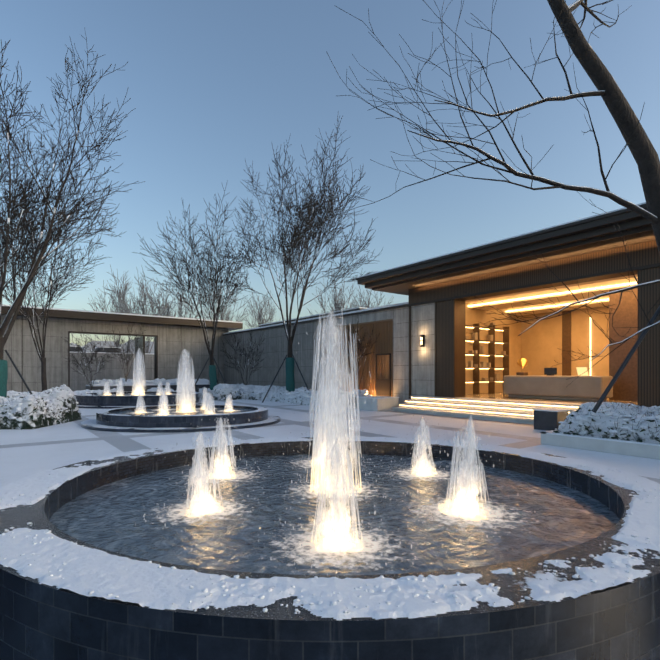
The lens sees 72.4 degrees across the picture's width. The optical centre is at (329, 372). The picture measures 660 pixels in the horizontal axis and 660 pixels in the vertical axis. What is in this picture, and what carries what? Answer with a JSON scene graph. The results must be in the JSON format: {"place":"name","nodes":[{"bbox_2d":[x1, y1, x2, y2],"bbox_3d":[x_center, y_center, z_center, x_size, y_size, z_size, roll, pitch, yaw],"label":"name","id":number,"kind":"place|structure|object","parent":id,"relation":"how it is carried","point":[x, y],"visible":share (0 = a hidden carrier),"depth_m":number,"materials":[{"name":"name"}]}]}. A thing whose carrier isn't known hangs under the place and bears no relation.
{"place":"outdoors","nodes":[
{"label":"outdoors","id":0,"kind":"place"},
{"bbox_2d":[5,350,31,393],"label":"tree poles","id":1,"kind":"object","parent":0,"point":[17,370],"visible":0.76,"depth_m":14.80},
{"bbox_2d":[0,315,228,391],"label":"gate wall","id":2,"kind":"structure","parent":0,"point":[174,342],"depth_m":28.86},
{"bbox_2d":[2,306,242,330],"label":"gate roof","id":3,"kind":"structure","parent":2,"relation":"on","point":[77,315],"depth_m":29.89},
{"bbox_2d":[2,304,242,322],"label":"snow","id":4,"kind":"structure","parent":3,"relation":"on","point":[127,314],"depth_m":29.90,"materials":[{"name":"snow"}]},
{"bbox_2d":[208,383,371,402],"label":"hedge snow","id":5,"kind":"structure","parent":0,"point":[306,395],"depth_m":23.14,"materials":[{"name":"snow"}]},
{"bbox_2d":[234,385,366,407],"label":"hedge wall","id":6,"kind":"structure","parent":0,"point":[297,400],"depth_m":22.68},
{"bbox_2d":[259,308,363,326],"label":"snow","id":7,"kind":"structure","parent":0,"point":[315,316],"depth_m":28.89,"materials":[{"name":"snow"}]},
{"bbox_2d":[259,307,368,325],"bbox_3d":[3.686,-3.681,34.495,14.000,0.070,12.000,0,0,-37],"label":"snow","id":8,"kind":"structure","parent":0,"point":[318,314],"depth_m":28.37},
{"bbox_2d":[223,302,408,333],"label":"wall coping","id":9,"kind":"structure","parent":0,"point":[326,316],"depth_m":23.45,"materials":[{"name":"stone"}]},
{"bbox_2d":[0,399,659,487],"bbox_3d":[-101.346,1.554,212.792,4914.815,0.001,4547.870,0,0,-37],"label":"ground","id":10,"kind":"structure","parent":0,"point":[25,452],"depth_m":10.96,"materials":[{"name":"snow"}]},
{"bbox_2d":[0,384,81,429],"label":"hedge","id":11,"kind":"object","parent":10,"relation":"on","point":[26,408],"depth_m":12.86,"materials":[{"name":"snow"}]},
{"bbox_2d":[0,168,105,390],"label":"tree","id":12,"kind":"object","parent":10,"relation":"on","point":[42,355],"visible":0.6,"depth_m":20.27,"materials":[{"name":"brown plant"}]},
{"bbox_2d":[0,33,144,359],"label":"tree","id":13,"kind":"object","parent":10,"relation":"on","point":[8,239],"visible":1,"depth_m":14.44,"materials":[{"name":"brown plant"}]},
{"bbox_2d":[0,360,7,397],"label":"tree trunk wrap","id":14,"kind":"object","parent":13,"relation":"attached to","point":[3,375],"visible":0.73,"depth_m":14.30,"materials":[{"name":"fabric"}]},
{"bbox_2d":[22,316,157,391],"bbox_3d":[-15.431,-0.921,31.029,9.640,4.950,2.430,0,0,-37],"label":"window frame","id":15,"kind":"object","parent":10,"relation":"on","point":[141,339],"visible":0.44,"depth_m":31.52,"materials":[{"name":"metal"}]},
{"bbox_2d":[76,271,142,346],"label":"tree","id":16,"kind":"object","parent":10,"relation":"on","point":[119,303],"visible":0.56,"depth_m":58.23,"materials":[{"name":"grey plant"}]},
{"bbox_2d":[70,352,153,391],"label":"low wall","id":17,"kind":"structure","parent":10,"relation":"on","point":[114,370],"depth_m":37.18,"materials":[{"name":"stone"}]},
{"bbox_2d":[70,346,147,353],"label":"snow","id":18,"kind":"structure","parent":17,"relation":"on","point":[101,352],"depth_m":38.10,"materials":[{"name":"white"}]},
{"bbox_2d":[70,347,119,352],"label":"cars","id":19,"kind":"object","parent":18,"relation":"on","point":[74,350],"visible":0.23,"depth_m":39.40,"materials":[{"name":"grey"}]},
{"bbox_2d":[70,340,153,353],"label":"tree line","id":20,"kind":"object","parent":10,"relation":"on","point":[124,348],"visible":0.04,"depth_m":234.34,"materials":[{"name":"grey"}]},
{"bbox_2d":[74,393,198,405],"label":"wall","id":21,"kind":"structure","parent":10,"relation":"on","point":[112,400],"depth_m":19.98,"materials":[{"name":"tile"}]},
{"bbox_2d":[81,392,191,394],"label":"pool","id":22,"kind":"structure","parent":21,"relation":"on","point":[129,392],"depth_m":23.86,"materials":[{"name":"tile"}]},
{"bbox_2d":[95,393,178,395],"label":"pool water","id":23,"kind":"structure","parent":22,"relation":"in","point":[127,394],"depth_m":22.90,"materials":[{"name":"liquid"}]},
{"label":"foam","id":24,"kind":"object","parent":23,"relation":"on","visible":0},
{"bbox_2d":[132,352,145,394],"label":"streaks","id":25,"kind":"object","parent":24,"relation":"on","point":[137,364],"visible":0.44,"depth_m":22.16,"materials":[{"name":"liquid"}]},
{"bbox_2d":[135,348,142,394],"bbox_3d":[-9.444,-0.065,22.311,0.371,2.360,0.364,0,-1,44],"label":"fountain jet","id":26,"kind":"object","parent":24,"relation":"on","point":[137,374],"depth_m":22.23},
{"bbox_2d":[102,265,183,353],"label":"tree","id":27,"kind":"object","parent":10,"relation":"on","point":[141,305],"visible":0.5,"depth_m":54.14,"materials":[{"name":"grey plant"}]},
{"bbox_2d":[86,384,209,391],"bbox_3d":[-11.828,1.194,29.186,9.000,0.720,3.300,0,0,-37],"label":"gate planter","id":28,"kind":"object","parent":10,"relation":"on","point":[147,387],"visible":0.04,"depth_m":28.98,"materials":[{"name":"white"}]},
{"bbox_2d":[61,326,114,389],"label":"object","id":29,"kind":"object","parent":28,"relation":"on","point":[87,358],"visible":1,"depth_m":26.96,"materials":[{"name":"brown plant"}]},
{"bbox_2d":[106,321,150,380],"bbox_3d":[-12.945,-1.262,28.987,2.560,4.199,2.852,0,0,-37],"label":"uplit tree","id":30,"kind":"object","parent":28,"relation":"on","point":[127,351],"visible":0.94,"depth_m":28.78,"materials":[{"name":"brown plant"}]},
{"bbox_2d":[92,378,209,384],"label":"snowy planter shrubs","id":31,"kind":"object","parent":28,"relation":"on","point":[131,380],"depth_m":29.59,"materials":[{"name":"white"}]},
{"bbox_2d":[135,265,204,318],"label":"tree","id":32,"kind":"object","parent":10,"relation":"on","point":[168,306],"visible":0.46,"depth_m":50.67,"materials":[{"name":"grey plant"}]},
{"bbox_2d":[81,419,280,432],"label":"pool plinth side","id":33,"kind":"structure","parent":10,"relation":"on","point":[171,430],"depth_m":11.88,"materials":[{"name":"stone"}]},
{"bbox_2d":[81,414,280,429],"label":"pool plinth top","id":34,"kind":"structure","parent":33,"relation":"on","point":[93,423],"depth_m":12.55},
{"bbox_2d":[96,405,267,427],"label":"wall","id":35,"kind":"structure","parent":10,"relation":"on","point":[162,421],"depth_m":12.27,"materials":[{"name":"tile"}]},
{"bbox_2d":[96,405,267,415],"bbox_3d":[-4.568,1.173,14.304,5.180,0.002,4.500,0,0,-2],"label":"pool rim","id":36,"kind":"object","parent":35,"relation":"on","point":[105,412],"visible":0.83,"depth_m":13.09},
{"bbox_2d":[108,405,257,412],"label":"pool","id":37,"kind":"structure","parent":10,"relation":"on","point":[176,406],"depth_m":15.67,"materials":[{"name":"liquid"}]},
{"bbox_2d":[112,407,253,414],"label":"pool water","id":38,"kind":"structure","parent":37,"relation":"in","point":[181,413],"depth_m":14.53,"materials":[{"name":"liquid"}]},
{"label":"foam","id":39,"kind":"object","parent":38,"relation":"on","visible":0},
{"bbox_2d":[177,350,192,411],"bbox_3d":[-4.584,0.200,14.348,0.633,2.110,0.615,-3,-3,20],"label":"fountain jet","id":40,"kind":"object","parent":39,"relation":"on","point":[191,407],"visible":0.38,"depth_m":14.16},
{"bbox_2d":[176,354,195,411],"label":"streaks","id":41,"kind":"object","parent":39,"relation":"on","point":[179,381],"visible":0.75,"depth_m":14.18,"materials":[{"name":"liquid"}]},
{"bbox_2d":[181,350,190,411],"bbox_3d":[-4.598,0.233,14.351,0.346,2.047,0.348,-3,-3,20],"label":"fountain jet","id":42,"kind":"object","parent":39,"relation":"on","point":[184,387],"depth_m":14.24},
{"bbox_2d":[132,184,265,364],"bbox_3d":[-7.442,-4.754,26.605,7.261,12.633,8.412,0,0,-37],"label":"tree","id":43,"kind":"object","parent":10,"relation":"on","point":[201,303],"visible":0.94,"depth_m":26.35,"materials":[{"name":"brown plant"}]},
{"bbox_2d":[209,365,216,389],"bbox_3d":[-6.946,0.380,26.800,0.486,1.631,0.445,0,0,-22],"label":"tree trunk wrap","id":44,"kind":"object","parent":43,"relation":"attached to","point":[212,375],"visible":0.79,"depth_m":26.63,"materials":[{"name":"fabric"}]},
{"bbox_2d":[198,276,250,331],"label":"tree","id":45,"kind":"object","parent":10,"relation":"on","point":[227,317],"visible":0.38,"depth_m":57.87,"materials":[{"name":"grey plant"}]},
{"bbox_2d":[212,386,237,399],"bbox_3d":[-6.076,1.120,25.999,1.303,0.940,1.274,0,0,-37],"label":"shrub","id":46,"kind":"object","parent":10,"relation":"on","point":[229,391],"depth_m":25.65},
{"bbox_2d":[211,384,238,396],"bbox_3d":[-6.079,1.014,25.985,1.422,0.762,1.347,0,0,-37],"label":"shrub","id":47,"kind":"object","parent":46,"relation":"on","point":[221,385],"depth_m":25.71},
{"bbox_2d":[220,326,265,384],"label":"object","id":48,"kind":"object","parent":10,"relation":"on","point":[243,353],"visible":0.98,"depth_m":28.12,"materials":[{"name":"brown plant"}]},
{"bbox_2d":[243,288,280,329],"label":"tree","id":49,"kind":"object","parent":10,"relation":"on","point":[260,315],"visible":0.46,"depth_m":61.53,"materials":[{"name":"grey plant"}]},
{"bbox_2d":[224,320,323,390],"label":"side wall","id":50,"kind":"structure","parent":10,"relation":"on","point":[274,344],"depth_m":28.70,"materials":[{"name":"stone"}]},
{"bbox_2d":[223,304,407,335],"bbox_3d":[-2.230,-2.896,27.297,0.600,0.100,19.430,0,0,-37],"label":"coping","id":51,"kind":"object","parent":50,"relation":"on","point":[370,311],"visible":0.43,"depth_m":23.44,"materials":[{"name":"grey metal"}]},
{"bbox_2d":[262,355,308,402],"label":"tree support poles","id":52,"kind":"object","parent":10,"relation":"on","point":[278,372],"visible":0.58,"depth_m":23.53,"materials":[{"name":"wood"}]},
{"bbox_2d":[207,111,383,357],"bbox_3d":[-2.778,-6.020,23.760,7.679,15.167,10.737,0,0,-70],"label":"tree","id":53,"kind":"object","parent":10,"relation":"on","point":[295,243],"visible":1,"depth_m":23.48,"materials":[{"name":"brown plant"}]},
{"bbox_2d":[285,357,294,391],"bbox_3d":[-2.121,0.170,23.976,0.502,1.961,0.499,0,0,-37],"label":"tree trunk wrap","id":54,"kind":"object","parent":53,"relation":"attached to","point":[290,378],"visible":0.85,"depth_m":23.78,"materials":[{"name":"fabric"}]},
{"bbox_2d":[0,441,659,659],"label":"wall","id":55,"kind":"structure","parent":10,"relation":"on","point":[39,622],"depth_m":2.77,"materials":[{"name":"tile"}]},
{"bbox_2d":[0,437,659,620],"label":"pool rim","id":56,"kind":"object","parent":55,"relation":"on","point":[511,586],"visible":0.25,"depth_m":3.27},
{"bbox_2d":[0,436,659,619],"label":"snow","id":57,"kind":"structure","parent":56,"relation":"on","point":[86,570],"depth_m":3.11,"materials":[{"name":"snow"}]},
{"bbox_2d":[44,441,623,519],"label":"wall","id":58,"kind":"structure","parent":55,"relation":"attached to","point":[70,490],"depth_m":7.67,"materials":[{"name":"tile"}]},
{"bbox_2d":[49,454,619,574],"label":"pool water","id":59,"kind":"structure","parent":58,"relation":"in","point":[109,516],"depth_m":5.20,"materials":[{"name":"liquid"}]},
{"bbox_2d":[143,491,265,529],"bbox_3d":[-1.558,1.692,5.555,2.024,0.001,2.024,0,0,-37],"label":"foam","id":60,"kind":"object","parent":59,"relation":"on","point":[229,510],"visible":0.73,"depth_m":5.42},
{"bbox_2d":[185,433,221,516],"bbox_3d":[-1.601,1.197,5.551,0.535,1.018,0.531,-3,1,-37],"label":"fountain jet","id":61,"kind":"object","parent":60,"relation":"on","point":[202,489],"visible":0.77,"depth_m":5.41},
{"bbox_2d":[192,433,215,512],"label":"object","id":62,"kind":"object","parent":60,"relation":"on","point":[201,488],"depth_m":5.48,"materials":[{"name":"liquid"}]},
{"bbox_2d":[187,437,222,512],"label":"streaks","id":63,"kind":"object","parent":60,"relation":"on","point":[197,475],"visible":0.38,"depth_m":5.48,"materials":[{"name":"liquid"}]},
{"bbox_2d":[179,468,269,490],"bbox_3d":[-1.746,1.692,7.380,2.116,0.001,2.116,0,0,-37],"label":"foam","id":64,"kind":"object","parent":59,"relation":"on","point":[240,474],"visible":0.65,"depth_m":7.28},
{"bbox_2d":[208,419,235,476],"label":"streaks","id":65,"kind":"object","parent":64,"relation":"on","point":[213,446],"visible":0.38,"depth_m":7.33,"materials":[{"name":"liquid"}]},
{"bbox_2d":[215,417,229,477],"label":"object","id":66,"kind":"object","parent":64,"relation":"on","point":[221,463],"depth_m":7.31,"materials":[{"name":"liquid"}]},
{"bbox_2d":[209,420,236,478],"bbox_3d":[-1.764,1.196,7.397,0.550,1.017,0.510,-3,0,28],"label":"fountain jet","id":67,"kind":"object","parent":64,"relation":"on","point":[223,458],"visible":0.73,"depth_m":7.25},
{"bbox_2d":[285,457,381,470],"bbox_3d":[-0.089,1.692,8.444,2.208,0.001,2.208,0,0,-37],"label":"foam","id":68,"kind":"object","parent":59,"relation":"on","point":[306,463],"visible":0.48,"depth_m":8.39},
{"bbox_2d":[258,513,421,574],"bbox_3d":[0.078,1.692,4.457,2.300,0.001,2.300,0,0,-37],"label":"foam","id":69,"kind":"object","parent":59,"relation":"on","point":[370,545],"visible":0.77,"depth_m":4.32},
{"bbox_2d":[309,440,362,551],"bbox_3d":[0.072,1.162,4.505,0.592,1.088,0.552,-1,-2,20],"label":"fountain jet","id":70,"kind":"object","parent":69,"relation":"on","point":[357,541],"visible":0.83,"depth_m":4.30},
{"bbox_2d":[322,440,350,548],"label":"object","id":71,"kind":"object","parent":69,"relation":"on","point":[336,539],"depth_m":4.39,"materials":[{"name":"liquid"}]},
{"bbox_2d":[312,443,362,550],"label":"streaks","id":72,"kind":"object","parent":69,"relation":"on","point":[344,504],"visible":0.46,"depth_m":4.42,"materials":[{"name":"liquid"}]},
{"bbox_2d":[258,440,416,574],"bbox_3d":[0.105,1.192,4.487,1.537,1.070,1.626,0,0,-37],"label":"spray","id":73,"kind":"object","parent":69,"relation":"on","point":[324,513],"visible":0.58,"depth_m":4.37,"materials":[{"name":"liquid"}]},
{"bbox_2d":[283,474,417,508],"bbox_3d":[0.072,1.692,6.538,2.356,0.001,2.356,0,0,-37],"label":"foam","id":74,"kind":"object","parent":59,"relation":"on","point":[362,489],"visible":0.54,"depth_m":6.42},
{"bbox_2d":[320,310,346,491],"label":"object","id":75,"kind":"object","parent":74,"relation":"on","point":[334,332],"depth_m":6.36,"materials":[{"name":"liquid"}]},
{"bbox_2d":[262,303,405,506],"bbox_3d":[0.110,0.360,6.541,2.026,2.738,2.016,0,0,-37],"label":"spray","id":76,"kind":"object","parent":74,"relation":"on","point":[338,432],"visible":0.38,"depth_m":6.45,"materials":[{"name":"liquid"}]},
{"bbox_2d":[307,308,361,496],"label":"streaks","id":77,"kind":"object","parent":74,"relation":"on","point":[319,418],"visible":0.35,"depth_m":6.38,"materials":[{"name":"liquid"}]},
{"bbox_2d":[312,310,359,493],"bbox_3d":[0.067,0.352,6.472,0.834,2.707,0.795,-3,3,-29],"label":"fountain jet","id":78,"kind":"object","parent":74,"relation":"on","point":[336,346],"visible":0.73,"depth_m":6.24},
{"bbox_2d":[372,464,458,485],"bbox_3d":[1.551,1.692,7.525,1.932,0.001,1.932,0,0,-37],"label":"foam","id":79,"kind":"object","parent":59,"relation":"on","point":[408,472],"visible":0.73,"depth_m":7.42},
{"bbox_2d":[411,425,433,475],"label":"streaks","id":80,"kind":"object","parent":79,"relation":"on","point":[430,451],"visible":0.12,"depth_m":7.48,"materials":[{"name":"liquid"}]},
{"bbox_2d":[416,419,430,475],"bbox_3d":[1.531,1.217,7.505,0.275,0.976,0.274,-2,2,-29],"label":"fountain jet","id":81,"kind":"object","parent":79,"relation":"on","point":[427,464],"depth_m":7.44},
{"bbox_2d":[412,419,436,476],"bbox_3d":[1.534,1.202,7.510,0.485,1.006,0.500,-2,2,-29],"label":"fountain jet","id":82,"kind":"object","parent":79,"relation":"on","point":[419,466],"visible":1,"depth_m":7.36},
{"bbox_2d":[388,488,538,536],"bbox_3d":[1.657,1.692,5.478,2.392,0.001,2.392,0,0,-37],"label":"foam","id":83,"kind":"object","parent":59,"relation":"on","point":[485,510],"visible":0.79,"depth_m":5.34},
{"bbox_2d":[438,414,489,520],"bbox_3d":[1.668,1.084,5.434,0.647,1.242,0.643,3,0,-4],"label":"fountain jet","id":84,"kind":"object","parent":83,"relation":"on","point":[478,468],"visible":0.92,"depth_m":5.32},
{"bbox_2d":[452,417,479,516],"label":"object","id":85,"kind":"object","parent":83,"relation":"on","point":[459,496],"depth_m":5.40,"materials":[{"name":"liquid"}]},
{"bbox_2d":[445,423,489,514],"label":"streaks","id":86,"kind":"object","parent":83,"relation":"on","point":[452,466],"visible":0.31,"depth_m":5.45,"materials":[{"name":"liquid"}]},
{"bbox_2d":[309,276,368,314],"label":"tree","id":87,"kind":"object","parent":10,"relation":"on","point":[337,306],"visible":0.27,"depth_m":47.43,"materials":[{"name":"grey plant"}]},
{"bbox_2d":[324,319,392,396],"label":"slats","id":88,"kind":"object","parent":10,"relation":"on","point":[383,344],"visible":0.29,"depth_m":21.45,"materials":[{"name":"brown"}]},
{"bbox_2d":[337,315,379,389],"bbox_3d":[1.543,-0.568,21.619,2.608,4.250,2.140,0,0,-37],"label":"tree","id":89,"kind":"object","parent":10,"relation":"on","point":[358,346],"visible":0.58,"depth_m":21.33,"materials":[{"name":"brown plant"}]},
{"bbox_2d":[324,307,408,402],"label":"wall","id":90,"kind":"structure","parent":10,"relation":"on","point":[399,317],"depth_m":19.94,"materials":[{"name":"stone"}]},
{"bbox_2d":[348,286,393,308],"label":"tree","id":91,"kind":"object","parent":10,"relation":"on","point":[360,300],"visible":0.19,"depth_m":49.44,"materials":[{"name":"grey plant"}]},
{"bbox_2d":[357,398,398,410],"bbox_3d":[1.995,1.304,18.986,1.200,0.500,1.300,0,0,-37],"label":"planter","id":92,"kind":"object","parent":10,"relation":"on","point":[385,404],"visible":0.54,"depth_m":18.49,"materials":[{"name":"stone"}]},
{"bbox_2d":[376,353,390,396],"bbox_3d":[2.448,0.344,20.674,0.050,2.420,0.960,0,0,-37],"label":"slatted door","id":93,"kind":"structure","parent":10,"relation":"on","point":[383,387],"depth_m":20.58,"materials":[{"name":"wood"}]},
{"bbox_2d":[411,303,434,396],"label":"wall","id":94,"kind":"structure","parent":10,"relation":"on","point":[422,358],"depth_m":18.75,"materials":[{"name":"stone"}]},
{"bbox_2d":[409,240,659,303],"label":"frieze","id":95,"kind":"object","parent":94,"relation":"on","point":[644,253],"visible":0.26,"depth_m":14.56,"materials":[{"name":"wood"}]},
{"bbox_2d":[356,204,654,294],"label":"roof fascia","id":96,"kind":"structure","parent":95,"relation":"on","point":[572,235],"depth_m":13.92,"materials":[{"name":"metal"}]},
{"bbox_2d":[408,263,659,306],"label":"frieze trim","id":97,"kind":"structure","parent":95,"relation":"attached to","point":[579,279],"depth_m":14.56,"materials":[{"name":"metal"}]},
{"bbox_2d":[350,397,567,430],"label":"dark blocks","id":98,"kind":"structure","parent":10,"relation":"on","point":[547,420],"depth_m":12.08,"materials":[{"name":"black"}]},
{"bbox_2d":[392,396,581,423],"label":"steps","id":99,"kind":"structure","parent":10,"relation":"on","point":[485,415],"depth_m":15.64,"materials":[{"name":"stone"}]},
{"bbox_2d":[402,397,577,415],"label":"step lights","id":100,"kind":"object","parent":99,"relation":"on","point":[482,406],"visible":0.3,"depth_m":15.71},
{"bbox_2d":[409,267,659,406],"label":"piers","id":101,"kind":"structure","parent":10,"relation":"on","point":[449,348],"depth_m":17.50,"materials":[{"name":"brown metal"}]},
{"bbox_2d":[465,392,637,404],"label":"lobby floor","id":102,"kind":"structure","parent":10,"relation":"on","point":[502,395],"depth_m":16.93,"materials":[{"name":"stone"}]},
{"bbox_2d":[465,323,508,393],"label":"shelves","id":103,"kind":"object","parent":102,"relation":"on","point":[491,360],"visible":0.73,"depth_m":21.11,"materials":[{"name":"wood"}]},
{"bbox_2d":[465,323,505,380],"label":"shelf decorations","id":104,"kind":"object","parent":103,"relation":"on","point":[482,364],"visible":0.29,"depth_m":20.74},
{"bbox_2d":[465,302,608,393],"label":"lobby walls","id":105,"kind":"structure","parent":102,"relation":"on","point":[537,345],"depth_m":21.41,"materials":[{"name":"paint"}]},
{"bbox_2d":[562,288,637,401],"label":"timber panels","id":106,"kind":"object","parent":105,"relation":"attached to","point":[625,386],"visible":0.55,"depth_m":15.52,"materials":[{"name":"wood"}]},
{"bbox_2d":[503,375,612,401],"bbox_3d":[8.213,0.544,16.521,0.900,0.860,3.600,0,0,-37],"label":"desk","id":107,"kind":"object","parent":102,"relation":"on","point":[586,388],"visible":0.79,"depth_m":15.98,"materials":[{"name":"grey"}]},
{"bbox_2d":[541,432,659,459],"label":"planter","id":108,"kind":"object","parent":10,"relation":"on","point":[633,449],"visible":0.46,"depth_m":8.78,"materials":[{"name":"stone"}]},
{"bbox_2d":[325,0,659,383],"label":"tree","id":109,"kind":"object","parent":108,"relation":"on","point":[635,136],"visible":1,"depth_m":7.89,"materials":[{"name":"brown plant"}]},
{"bbox_2d":[540,430,659,445],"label":"planter snow","id":110,"kind":"structure","parent":108,"relation":"on","point":[551,432],"depth_m":8.86,"materials":[{"name":"snow"}]},
{"bbox_2d":[553,399,659,443],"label":"hedge","id":111,"kind":"object","parent":108,"relation":"in","point":[604,421],"depth_m":8.93,"materials":[{"name":"snow"}]},
{"bbox_2d":[592,306,659,412],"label":"tree poles","id":112,"kind":"object","parent":108,"relation":"on","point":[621,368],"visible":1,"depth_m":8.56,"materials":[{"name":"wood"}]},
{"bbox_2d":[0,0,659,345],"label":"sky","id":113,"kind":"structure","parent":0,"point":[212,85],"materials":[{"name":"blue"}]},
{"bbox_2d":[356,202,645,277],"bbox_3d":[12.461,-4.118,14.911,12.430,0.045,21.130,0,0,-37],"label":"roof edge","id":114,"kind":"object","parent":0,"point":[508,238],"depth_m":13.71,"materials":[{"name":"metal"}]},
{"bbox_2d":[465,274,637,314],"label":"ceiling","id":115,"kind":"structure","parent":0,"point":[566,298],"depth_m":18.26,"materials":[{"name":"beige"}]},
{"bbox_2d":[468,282,636,311],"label":"ceiling lights","id":116,"kind":"object","parent":115,"relation":"attached to","point":[616,285],"depth_m":18.34},
{"bbox_3d":[-12.551,1.224,22.103,2.000,0.661,7.000,0,0,-2],"label":"hedge","id":117,"kind":"object","parent":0,"visible":0},
{"bbox_2d":[74,388,116,400],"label":"hedge snow","id":118,"kind":"structure","parent":117,"relation":"on","point":[86,391],"depth_m":23.30,"materials":[{"name":"snow"}]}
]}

